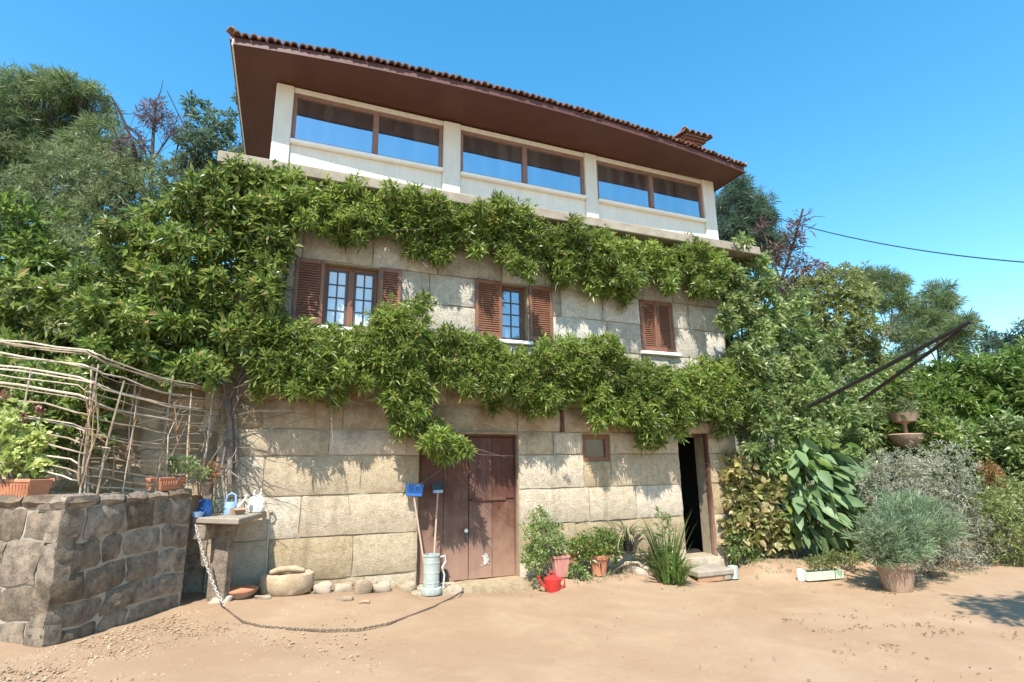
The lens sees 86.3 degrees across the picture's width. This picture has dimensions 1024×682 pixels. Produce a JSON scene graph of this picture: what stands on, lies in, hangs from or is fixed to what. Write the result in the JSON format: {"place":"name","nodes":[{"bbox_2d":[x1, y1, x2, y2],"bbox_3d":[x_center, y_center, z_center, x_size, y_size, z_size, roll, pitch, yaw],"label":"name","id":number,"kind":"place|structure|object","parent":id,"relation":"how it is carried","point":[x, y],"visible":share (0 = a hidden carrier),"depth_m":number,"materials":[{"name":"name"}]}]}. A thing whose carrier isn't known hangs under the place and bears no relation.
{"place":"outdoors","nodes":[
{"label":"outdoors","id":0,"kind":"place"},
{"bbox_2d":[191,494,202,511],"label":"terrace soil","id":1,"kind":"structure","parent":0,"point":[195,498],"depth_m":7.09,"materials":[{"name":"brown soil"}]},
{"bbox_2d":[0,353,141,493],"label":"dark shrub","id":2,"kind":"object","parent":1,"relation":"on","point":[59,414],"visible":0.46,"depth_m":6.45,"materials":[{"name":"green plant"}]},
{"bbox_2d":[0,380,222,502],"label":"garden back wall","id":3,"kind":"structure","parent":1,"relation":"on","point":[140,434],"depth_m":7.31,"materials":[{"name":"stone"}]},
{"bbox_2d":[212,500,223,514],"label":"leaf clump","id":4,"kind":"object","parent":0,"point":[214,502],"visible":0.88,"depth_m":6.73,"materials":[{"name":"green plant"}]},
{"bbox_2d":[0,279,1023,681],"bbox_3d":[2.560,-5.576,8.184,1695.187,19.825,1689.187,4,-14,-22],"label":"ground","id":5,"kind":"structure","parent":0,"point":[656,623],"depth_m":5.56,"materials":[{"name":"beige sand"}]},
{"bbox_2d":[0,59,84,335],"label":"pine tree","id":6,"kind":"object","parent":5,"relation":"on","point":[23,94],"visible":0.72,"depth_m":17.21,"materials":[{"name":"green plant"}]},
{"bbox_2d":[0,185,102,373],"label":"tree","id":7,"kind":"object","parent":5,"relation":"on","point":[16,244],"visible":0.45,"depth_m":7.95,"materials":[{"name":"green plant"}]},
{"bbox_2d":[0,254,141,413],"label":"shrub","id":8,"kind":"object","parent":5,"relation":"on","point":[17,316],"visible":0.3,"depth_m":7.19,"materials":[{"name":"green plant"}]},
{"bbox_2d":[9,63,136,261],"bbox_3d":[-13.888,-4.074,17.082,3.272,10.399,2.616,-2,-13,7],"label":"pine tree","id":9,"kind":"object","parent":5,"relation":"on","point":[87,120],"visible":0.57,"depth_m":17.54,"materials":[{"name":"green plant"}]},
{"bbox_2d":[0,128,147,264],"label":"hill shrub","id":10,"kind":"object","parent":5,"relation":"on","point":[55,165],"visible":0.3,"depth_m":13.62,"materials":[{"name":"green plant"}]},
{"bbox_2d":[0,488,207,647],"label":"retaining wall","id":11,"kind":"structure","parent":5,"relation":"on","point":[75,566],"depth_m":5.10,"materials":[{"name":"stone"}]},
{"bbox_2d":[0,389,63,496],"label":"trough planter","id":12,"kind":"object","parent":11,"relation":"on","point":[36,461],"visible":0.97,"depth_m":5.18,"materials":[{"name":"ceramic"}]},
{"bbox_2d":[0,340,213,495],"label":"cane trellis","id":13,"kind":"object","parent":11,"relation":"on","point":[85,476],"visible":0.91,"depth_m":5.57,"materials":[{"name":"brown wood"}]},
{"bbox_2d":[145,455,212,490],"bbox_3d":[-3.828,1.513,6.301,0.380,0.416,0.667,-5,-13,18],"label":"trough planter","id":14,"kind":"object","parent":11,"relation":"on","point":[169,483],"visible":0.99,"depth_m":6.26,"materials":[{"name":"ceramic"}]},
{"bbox_2d":[196,457,224,495],"bbox_3d":[-3.782,1.693,6.851,0.336,0.478,0.248,4,-14,-22],"label":"flower pot","id":15,"kind":"object","parent":11,"relation":"on","point":[205,490],"visible":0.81,"depth_m":6.81,"materials":[{"name":"ceramic"}]},
{"bbox_2d":[26,146,218,305],"bbox_3d":[-8.892,-1.101,12.549,3.834,7.341,2.708,4,-14,-22],"label":"hill shrub","id":16,"kind":"object","parent":5,"relation":"on","point":[103,192],"visible":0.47,"depth_m":12.50,"materials":[{"name":"green plant"}]},
{"bbox_2d":[88,81,183,207],"bbox_3d":[-10.472,-4.874,14.998,1.479,5.116,2.678,-12,-17,42],"label":"dead tree","id":17,"kind":"object","parent":5,"relation":"on","point":[155,118],"visible":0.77,"depth_m":15.29,"materials":[{"name":"purple plant"}]},
{"bbox_2d":[0,603,388,681],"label":"gravel","id":18,"kind":"structure","parent":5,"relation":"on","point":[125,629],"depth_m":4.73,"materials":[{"name":"beige gravel"}]},
{"bbox_2d":[159,89,241,288],"bbox_3d":[-6.824,-0.948,11.586,1.892,9.632,1.324,4,-14,-22],"label":"slender tree","id":19,"kind":"object","parent":5,"relation":"on","point":[199,155],"visible":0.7,"depth_m":12.23,"materials":[{"name":"green plant"}]},
{"bbox_2d":[208,595,232,603],"bbox_3d":[-3.410,3.041,6.381,0.252,0.111,0.158,4,-14,-22],"label":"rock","id":20,"kind":"object","parent":5,"relation":"on","point":[228,598],"visible":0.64,"depth_m":6.35,"materials":[{"name":"beige stone"}]},
{"bbox_2d":[191,508,274,601],"bbox_3d":[-3.482,2.628,6.612,0.729,1.065,1.104,0,-13,-2],"label":"wash table","id":21,"kind":"object","parent":5,"relation":"on","point":[219,530],"visible":0.83,"depth_m":6.45,"materials":[{"name":"stone"}]},
{"bbox_2d":[192,511,204,516],"bbox_3d":[-3.711,2.049,6.453,0.140,0.060,0.136,4,-14,-22],"label":"plastic tub","id":22,"kind":"object","parent":21,"relation":"on","point":[198,514],"visible":1,"depth_m":6.41,"materials":[{"name":"blue plastic"}]},
{"bbox_2d":[196,499,211,516],"bbox_3d":[-3.704,2.009,6.594,0.158,0.200,0.134,-3,-13,12],"label":"jug","id":23,"kind":"object","parent":21,"relation":"on","point":[206,505],"visible":0.9,"depth_m":6.55,"materials":[{"name":"blue plastic"}]},
{"bbox_2d":[223,492,248,514],"bbox_3d":[-3.445,2.024,6.825,0.280,0.267,0.160,4,-14,-22],"label":"watering can","id":24,"kind":"object","parent":21,"relation":"on","point":[228,506],"visible":0.88,"depth_m":6.77,"materials":[{"name":"blue plastic"}]},
{"bbox_2d":[230,507,246,514],"bbox_3d":[-3.362,2.091,6.707,0.150,0.082,0.140,-13,-18,43],"label":"cardboard box","id":25,"kind":"object","parent":21,"relation":"on","point":[238,511],"visible":1,"depth_m":6.68,"materials":[{"name":"brown cardboard"}]},
{"bbox_2d":[247,488,264,512],"bbox_3d":[-3.299,2.055,7.055,0.215,0.304,0.153,4,-14,-22],"label":"white bag","id":26,"kind":"object","parent":21,"relation":"on","point":[256,503],"visible":0.98,"depth_m":7.00,"materials":[{"name":"white plastic"}]},
{"bbox_2d":[195,524,463,631],"bbox_3d":[-1.562,2.743,6.611,3.833,1.167,1.785,10,-16,-38],"label":"chain","id":27,"kind":"object","parent":21,"relation":"hanging from","point":[250,623],"visible":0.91,"depth_m":5.80,"materials":[{"name":"grey metal"}]},
{"bbox_2d":[227,88,243,154],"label":"slender tree","id":28,"kind":"object","parent":5,"relation":"on","point":[240,147],"visible":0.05,"depth_m":11.22,"materials":[{"name":"green plant"}]},
{"bbox_2d":[228,584,258,599],"bbox_3d":[-3.314,3.062,6.640,0.430,0.109,0.430,4,-14,-22],"label":"clay dish","id":29,"kind":"object","parent":5,"relation":"on","point":[239,592],"visible":0.73,"depth_m":6.56,"materials":[{"name":"ceramic"}]},
{"bbox_2d":[254,594,271,599],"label":"rock","id":30,"kind":"object","parent":5,"relation":"on","point":[263,597],"visible":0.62,"depth_m":6.54,"materials":[{"name":"beige stone"}]},
{"bbox_2d":[258,565,314,596],"bbox_3d":[-2.866,3.063,6.962,0.666,0.356,0.412,5,-14,-25],"label":"stone trough","id":31,"kind":"object","parent":5,"relation":"on","point":[293,580],"visible":0.91,"depth_m":6.82,"materials":[{"name":"stone"}]},
{"bbox_2d":[312,581,332,593],"bbox_3d":[-2.465,3.232,7.092,0.257,0.189,0.201,4,-14,-22],"label":"rock","id":32,"kind":"object","parent":5,"relation":"on","point":[324,587],"visible":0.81,"depth_m":7.04,"materials":[{"name":"beige stone"}]},
{"bbox_2d":[334,581,353,591],"bbox_3d":[-2.231,3.288,7.241,0.258,0.155,0.172,4,-14,-22],"label":"rock","id":33,"kind":"object","parent":5,"relation":"on","point":[344,587],"visible":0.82,"depth_m":7.19,"materials":[{"name":"beige stone"}]},
{"bbox_2d":[336,595,352,601],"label":"rock","id":34,"kind":"object","parent":5,"relation":"on","point":[343,598],"visible":0.94,"depth_m":6.70,"materials":[{"name":"beige stone"}]},
{"bbox_2d":[354,579,371,594],"bbox_3d":[-1.966,3.255,7.200,0.236,0.225,0.206,4,-14,-22],"label":"rock","id":35,"kind":"object","parent":5,"relation":"on","point":[362,586],"visible":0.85,"depth_m":7.14,"materials":[{"name":"beige stone"}]},
{"bbox_2d":[358,600,369,603],"bbox_3d":[-1.785,3.146,6.593,0.140,0.038,0.063,4,-14,-22],"label":"clay shard","id":36,"kind":"object","parent":5,"relation":"on","point":[364,601],"visible":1,"depth_m":6.59,"materials":[{"name":"ceramic"}]},
{"bbox_2d":[372,580,391,592],"bbox_3d":[-1.750,3.314,7.317,0.265,0.177,0.177,4,-14,-22],"label":"rock","id":37,"kind":"object","parent":5,"relation":"on","point":[382,586],"visible":0.81,"depth_m":7.25,"materials":[{"name":"beige stone"}]},
{"bbox_2d":[396,580,416,592],"bbox_3d":[-1.473,3.452,7.602,0.299,0.206,0.200,4,-14,-22],"label":"rock","id":38,"kind":"object","parent":5,"relation":"on","point":[407,585],"visible":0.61,"depth_m":7.56,"materials":[{"name":"beige stone"}]},
{"bbox_2d":[419,553,445,595],"bbox_3d":[-1.130,3.257,7.641,0.318,0.515,0.318,-7,-14,25],"label":"zinc tube","id":39,"kind":"object","parent":5,"relation":"on","point":[431,586],"visible":1,"depth_m":7.56,"materials":[{"name":"silver metal"}]},
{"bbox_2d":[406,483,423,558],"bbox_3d":[-1.356,2.768,7.819,0.370,1.418,0.164,0,-13,-2],"label":"broom","id":40,"kind":"object","parent":39,"relation":"in","point":[412,490],"visible":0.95,"depth_m":7.90,"materials":[{"name":"blue plastic"}]},
{"bbox_2d":[431,483,443,552],"bbox_3d":[-1.082,2.798,7.961,0.190,1.415,0.318,3,-13,-15],"label":"broom","id":41,"kind":"object","parent":39,"relation":"in","point":[437,488],"visible":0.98,"depth_m":8.15,"materials":[{"name":"blue plastic"}]},
{"bbox_2d":[202,26,759,595],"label":"stone house","id":42,"kind":"structure","parent":5,"relation":"on","point":[346,514],"depth_m":8.90,"materials":[{"name":"stone"}]},
{"bbox_2d":[47,152,310,400],"bbox_3d":[-4.185,-0.959,7.407,3.379,3.565,1.452,4,-14,-22],"label":"climbing vine","id":43,"kind":"object","parent":42,"relation":"attached to","point":[147,262],"visible":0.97,"depth_m":7.09,"materials":[{"name":"green plant"}]},
{"bbox_2d":[321,266,377,327],"bbox_3d":[-2.506,-0.646,8.453,0.804,0.990,0.080,4,-14,-22],"label":"window","id":44,"kind":"structure","parent":42,"relation":"in","point":[347,294],"depth_m":8.44,"materials":[{"name":"red paint"}]},
{"bbox_2d":[291,93,442,166],"bbox_3d":[-2.330,-3.422,9.028,2.414,0.842,0.090,4,-14,-22],"label":"attic window","id":45,"kind":"structure","parent":42,"relation":"in","point":[317,120],"depth_m":8.99,"materials":[{"name":"blue glass"}]},
{"bbox_2d":[416,437,468,583],"bbox_3d":[-1.050,2.539,8.338,0.801,2.130,0.122,4,-14,-22],"label":"door leaf","id":46,"kind":"structure","parent":42,"relation":"in","point":[452,514],"depth_m":8.30,"materials":[{"name":"red paint"}]},
{"bbox_2d":[136,288,770,535],"bbox_3d":[0.171,1.050,8.551,10.057,3.557,0.994,4,-14,-22],"label":"climbing vine","id":47,"kind":"object","parent":42,"relation":"attached to","point":[402,336],"visible":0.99,"depth_m":8.15,"materials":[{"name":"green plant"}]},
{"bbox_2d":[468,437,514,579],"bbox_3d":[-0.324,2.599,8.640,0.761,2.130,0.100,4,-14,-22],"label":"door leaf","id":48,"kind":"structure","parent":42,"relation":"in","point":[491,533],"depth_m":8.60,"materials":[{"name":"red paint"}]},
{"bbox_2d":[259,162,738,313],"bbox_3d":[0.415,-1.554,9.277,8.996,1.848,0.964,4,-14,-22],"label":"climbing vine","id":49,"kind":"object","parent":42,"relation":"attached to","point":[605,251],"visible":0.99,"depth_m":8.95,"materials":[{"name":"green plant"}]},
{"bbox_2d":[502,286,524,340],"bbox_3d":[-0.023,-0.450,9.457,0.494,0.990,0.060,4,-14,-22],"label":"window","id":50,"kind":"structure","parent":42,"relation":"in","point":[512,298],"depth_m":9.46,"materials":[{"name":"glass"}]},
{"bbox_2d":[460,130,584,194],"bbox_3d":[0.226,-3.222,10.051,2.474,0.842,0.090,4,-14,-22],"label":"attic window","id":51,"kind":"structure","parent":42,"relation":"in","point":[480,154],"depth_m":10.02,"materials":[{"name":"blue glass"}]},
{"bbox_2d":[582,435,609,460],"bbox_3d":[1.426,1.849,9.434,0.536,0.446,0.080,4,-14,-22],"label":"window","id":52,"kind":"structure","parent":42,"relation":"in","point":[594,449],"depth_m":9.43,"materials":[{"name":"red paint"}]},
{"bbox_2d":[602,519,664,551],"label":"potted plant","id":53,"kind":"object","parent":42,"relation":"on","point":[628,536],"visible":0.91,"depth_m":8.84,"materials":[{"name":"green plant"}]},
{"bbox_2d":[596,161,703,217],"bbox_3d":[2.814,-3.020,11.086,2.584,0.842,0.090,4,-14,-22],"label":"attic window","id":54,"kind":"structure","parent":42,"relation":"in","point":[614,182],"depth_m":11.06,"materials":[{"name":"blue glass"}]},
{"bbox_2d":[638,300,675,352],"bbox_3d":[2.750,-0.259,10.451,0.760,1.000,0.120,4,-14,-22],"label":"window frame","id":55,"kind":"structure","parent":42,"relation":"in","point":[640,310],"depth_m":10.36,"materials":[{"name":"red paint"}]},
{"bbox_2d":[705,230,890,507],"bbox_3d":[6.140,0.566,11.406,5.845,5.606,1.443,4,-14,-22],"label":"climbing vine","id":56,"kind":"object","parent":42,"relation":"attached to","point":[834,419],"visible":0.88,"depth_m":10.96,"materials":[{"name":"green plant"}]},
{"bbox_2d":[0,561,1020,681],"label":"pebbles","id":57,"kind":"object","parent":5,"relation":"on","point":[622,635],"visible":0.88,"depth_m":5.37,"materials":[{"name":"beige stone"}]},
{"bbox_2d":[517,502,573,582],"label":"potted shrub","id":58,"kind":"object","parent":5,"relation":"on","point":[558,563],"visible":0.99,"depth_m":8.17,"materials":[{"name":"green plant"}]},
{"bbox_2d":[537,571,565,592],"bbox_3d":[0.562,3.466,7.871,0.320,0.280,0.293,-10,-16,36],"label":"watering can","id":59,"kind":"object","parent":5,"relation":"on","point":[552,584],"visible":0.95,"depth_m":7.80,"materials":[{"name":"red plastic"}]},
{"bbox_2d":[571,544,576,563],"bbox_3d":[0.974,3.325,8.504,0.125,0.348,0.084,4,-14,-22],"label":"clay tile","id":60,"kind":"object","parent":5,"relation":"on","point":[573,556],"visible":0.32,"depth_m":8.48,"materials":[{"name":"ceramic"}]},
{"bbox_2d":[567,559,592,580],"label":"plant","id":61,"kind":"object","parent":5,"relation":"on","point":[583,574],"visible":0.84,"depth_m":8.23,"materials":[{"name":"green plant"}]},
{"bbox_2d":[563,526,624,575],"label":"potted plant","id":62,"kind":"object","parent":5,"relation":"on","point":[597,556],"visible":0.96,"depth_m":8.47,"materials":[{"name":"green plant"}]},
{"bbox_2d":[620,564,638,572],"bbox_3d":[1.948,3.716,8.877,0.323,0.240,0.239,4,-14,-22],"label":"rock","id":63,"kind":"object","parent":5,"relation":"on","point":[630,567],"visible":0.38,"depth_m":8.79,"materials":[{"name":"beige stone"}]},
{"bbox_2d":[615,561,643,569],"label":"dry branch","id":64,"kind":"object","parent":5,"relation":"on","point":[631,562],"visible":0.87,"depth_m":8.76,"materials":[{"name":"wood"}]},
{"bbox_2d":[628,546,654,566],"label":"strap plant","id":65,"kind":"object","parent":5,"relation":"on","point":[647,557],"visible":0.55,"depth_m":8.98,"materials":[{"name":"green plant"}]},
{"bbox_2d":[633,565,649,575],"bbox_3d":[2.091,3.719,8.783,0.324,0.212,0.234,4,-14,-22],"label":"rock","id":66,"kind":"object","parent":5,"relation":"on","point":[639,570],"visible":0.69,"depth_m":8.69,"materials":[{"name":"beige stone"}]},
{"bbox_2d":[309,550,986,592],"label":"dry grass","id":67,"kind":"structure","parent":5,"relation":"on","point":[613,570],"depth_m":9.05,"materials":[{"name":"beige plant"}]},
{"bbox_2d":[635,505,700,583],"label":"sword plant","id":68,"kind":"object","parent":5,"relation":"on","point":[667,558],"visible":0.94,"depth_m":8.57,"materials":[{"name":"green plant"}]},
{"bbox_2d":[656,552,703,585],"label":"weed","id":69,"kind":"object","parent":5,"relation":"on","point":[681,579],"visible":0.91,"depth_m":8.38,"materials":[{"name":"green plant"}]},
{"bbox_2d":[686,564,738,582],"bbox_3d":[3.285,3.826,9.046,0.880,0.200,0.460,4,-14,-22],"label":"door step","id":70,"kind":"object","parent":5,"relation":"on","point":[711,572],"depth_m":8.88,"materials":[{"name":"stone"}]},
{"bbox_2d":[723,520,765,566],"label":"shrub","id":71,"kind":"object","parent":5,"relation":"on","point":[755,550],"visible":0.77,"depth_m":9.60,"materials":[{"name":"green plant"}]},
{"bbox_2d":[714,170,795,437],"bbox_3d":[7.063,-0.178,15.843,2.525,10.721,2.680,4,-14,-22],"label":"conifer","id":72,"kind":"object","parent":5,"relation":"on","point":[746,202],"visible":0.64,"depth_m":16.32,"materials":[{"name":"green plant"}]},
{"bbox_2d":[757,211,1023,262],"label":"power cable","id":73,"kind":"object","parent":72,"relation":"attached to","point":[908,248],"visible":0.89,"depth_m":13.01,"materials":[{"name":"black plastic"}]},
{"bbox_2d":[716,449,796,563],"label":"shrub","id":74,"kind":"object","parent":5,"relation":"on","point":[757,513],"visible":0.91,"depth_m":9.92,"materials":[{"name":"yellow plant"}]},
{"bbox_2d":[531,565,1021,680],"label":"dry leaves","id":75,"kind":"object","parent":5,"relation":"on","point":[916,624],"visible":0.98,"depth_m":6.12,"materials":[{"name":"brown plant"}]},
{"bbox_2d":[748,208,830,299],"bbox_3d":[7.387,-2.120,14.839,2.232,3.271,1.317,-8,-15,29],"label":"dead conifer","id":76,"kind":"object","parent":5,"relation":"on","point":[798,223],"visible":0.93,"depth_m":14.89,"materials":[{"name":"purple plant"}]},
{"bbox_2d":[780,517,809,557],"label":"rosette plant","id":77,"kind":"object","parent":5,"relation":"on","point":[791,545],"visible":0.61,"depth_m":9.81,"materials":[{"name":"green plant"}]},
{"bbox_2d":[766,436,875,559],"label":"leaf plant","id":78,"kind":"object","parent":5,"relation":"on","point":[815,509],"visible":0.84,"depth_m":9.98,"materials":[{"name":"green plant"}]},
{"bbox_2d":[797,547,867,581],"bbox_3d":[5.404,3.713,9.157,1.644,0.495,0.404,6,-14,-28],"label":"planter box","id":79,"kind":"object","parent":5,"relation":"on","point":[816,573],"visible":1,"depth_m":8.98,"materials":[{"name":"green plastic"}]},
{"bbox_2d":[771,261,902,512],"bbox_3d":[9.233,1.202,15.323,3.349,7.424,2.535,-7,-14,25],"label":"broadleaf tree","id":80,"kind":"object","parent":5,"relation":"on","point":[856,290],"visible":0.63,"depth_m":15.39,"materials":[{"name":"green plant"}]},
{"bbox_2d":[793,350,935,483],"bbox_3d":[11.020,2.531,17.006,4.027,4.985,3.184,-11,-16,37],"label":"hedge bush","id":81,"kind":"object","parent":5,"relation":"on","point":[907,372],"visible":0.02,"depth_m":16.59,"materials":[{"name":"green plant"}]},
{"bbox_2d":[843,260,926,481],"bbox_3d":[14.055,0.850,19.888,2.389,8.519,2.452,4,-14,-22],"label":"pine tree","id":82,"kind":"object","parent":5,"relation":"on","point":[891,285],"visible":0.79,"depth_m":20.04,"materials":[{"name":"green plant"}]},
{"bbox_2d":[807,320,972,407],"bbox_3d":[5.247,0.420,7.821,0.062,0.839,2.614,3,-13,-17],"label":"pole","id":83,"kind":"object","parent":5,"relation":"on","point":[897,360],"visible":1,"depth_m":7.61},
{"bbox_2d":[831,365,967,508],"bbox_3d":[8.956,2.539,12.995,2.228,4.050,2.997,11,-18,-43],"label":"hedge bush","id":84,"kind":"object","parent":5,"relation":"on","point":[926,425],"visible":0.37,"depth_m":12.63,"materials":[{"name":"green plant"}]},
{"bbox_2d":[887,395,925,489],"bbox_3d":[9.048,2.787,12.286,0.811,3.150,0.809,4,-14,-22],"label":"fountain","id":85,"kind":"object","parent":5,"relation":"on","point":[901,439],"visible":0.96,"depth_m":12.33,"materials":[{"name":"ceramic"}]},
{"bbox_2d":[880,306,936,367],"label":"pine tree","id":86,"kind":"object","parent":5,"relation":"on","point":[898,332],"visible":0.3,"depth_m":24.75,"materials":[{"name":"green plant"}]},
{"bbox_2d":[839,484,977,592],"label":"potted lavender","id":87,"kind":"object","parent":5,"relation":"on","point":[895,545],"visible":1,"depth_m":8.24,"materials":[{"name":"plant"}]},
{"bbox_2d":[859,328,963,401],"bbox_3d":[5.527,0.393,7.667,0.053,0.726,1.919,1,-13,-6],"label":"pole","id":88,"kind":"object","parent":5,"relation":"on","point":[910,365],"visible":1,"depth_m":7.56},
{"bbox_2d":[847,436,1013,572],"bbox_3d":[7.602,3.110,10.041,3.199,2.702,1.522,4,-14,-22],"label":"grey shrub","id":89,"kind":"object","parent":5,"relation":"on","point":[966,552],"visible":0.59,"depth_m":9.96,"materials":[{"name":"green plant"}]},
{"bbox_2d":[899,276,987,427],"bbox_3d":[16.371,1.079,20.394,3.007,7.578,2.687,11,-17,-43],"label":"pine tree","id":90,"kind":"object","parent":5,"relation":"on","point":[944,302],"visible":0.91,"depth_m":20.58,"materials":[{"name":"green plant"}]},
{"bbox_2d":[915,557,975,580],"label":"shrub","id":91,"kind":"object","parent":5,"relation":"on","point":[932,571],"visible":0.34,"depth_m":9.41,"materials":[{"name":"green plant"}]},
{"bbox_2d":[898,335,1023,506],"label":"hedge bush","id":92,"kind":"object","parent":5,"relation":"on","point":[998,386],"visible":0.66,"depth_m":14.06,"materials":[{"name":"green plant"}]},
{"bbox_2d":[921,406,1023,528],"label":"hedge bush","id":93,"kind":"object","parent":5,"relation":"on","point":[999,430],"visible":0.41,"depth_m":12.38,"materials":[{"name":"green plant"}]},
{"bbox_2d":[954,463,1023,567],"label":"shrub","id":94,"kind":"object","parent":5,"relation":"on","point":[1005,500],"visible":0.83,"depth_m":10.26,"materials":[{"name":"green plant"}]},
{"bbox_2d":[975,323,1007,355],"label":"distant tree","id":95,"kind":"object","parent":5,"relation":"on","point":[988,344],"visible":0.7,"depth_m":31.80,"materials":[{"name":"green plant"}]},
{"bbox_2d":[974,457,1011,553],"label":"shrub","id":96,"kind":"object","parent":5,"relation":"on","point":[991,469],"visible":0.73,"depth_m":11.17,"materials":[{"name":"orange plant"}]},
{"bbox_2d":[993,328,1018,351],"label":"distant tree","id":97,"kind":"object","parent":5,"relation":"on","point":[1006,336],"visible":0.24,"depth_m":31.51,"materials":[{"name":"green plant"}]},
{"bbox_2d":[1006,317,1023,346],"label":"distant tree","id":98,"kind":"object","parent":5,"relation":"on","point":[1021,324],"visible":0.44,"depth_m":31.02,"materials":[{"name":"green plant"}]},
{"bbox_2d":[0,0,1023,366],"label":"sky","id":99,"kind":"structure","parent":0,"point":[897,122],"materials":[{"name":"blue"}]}
]}

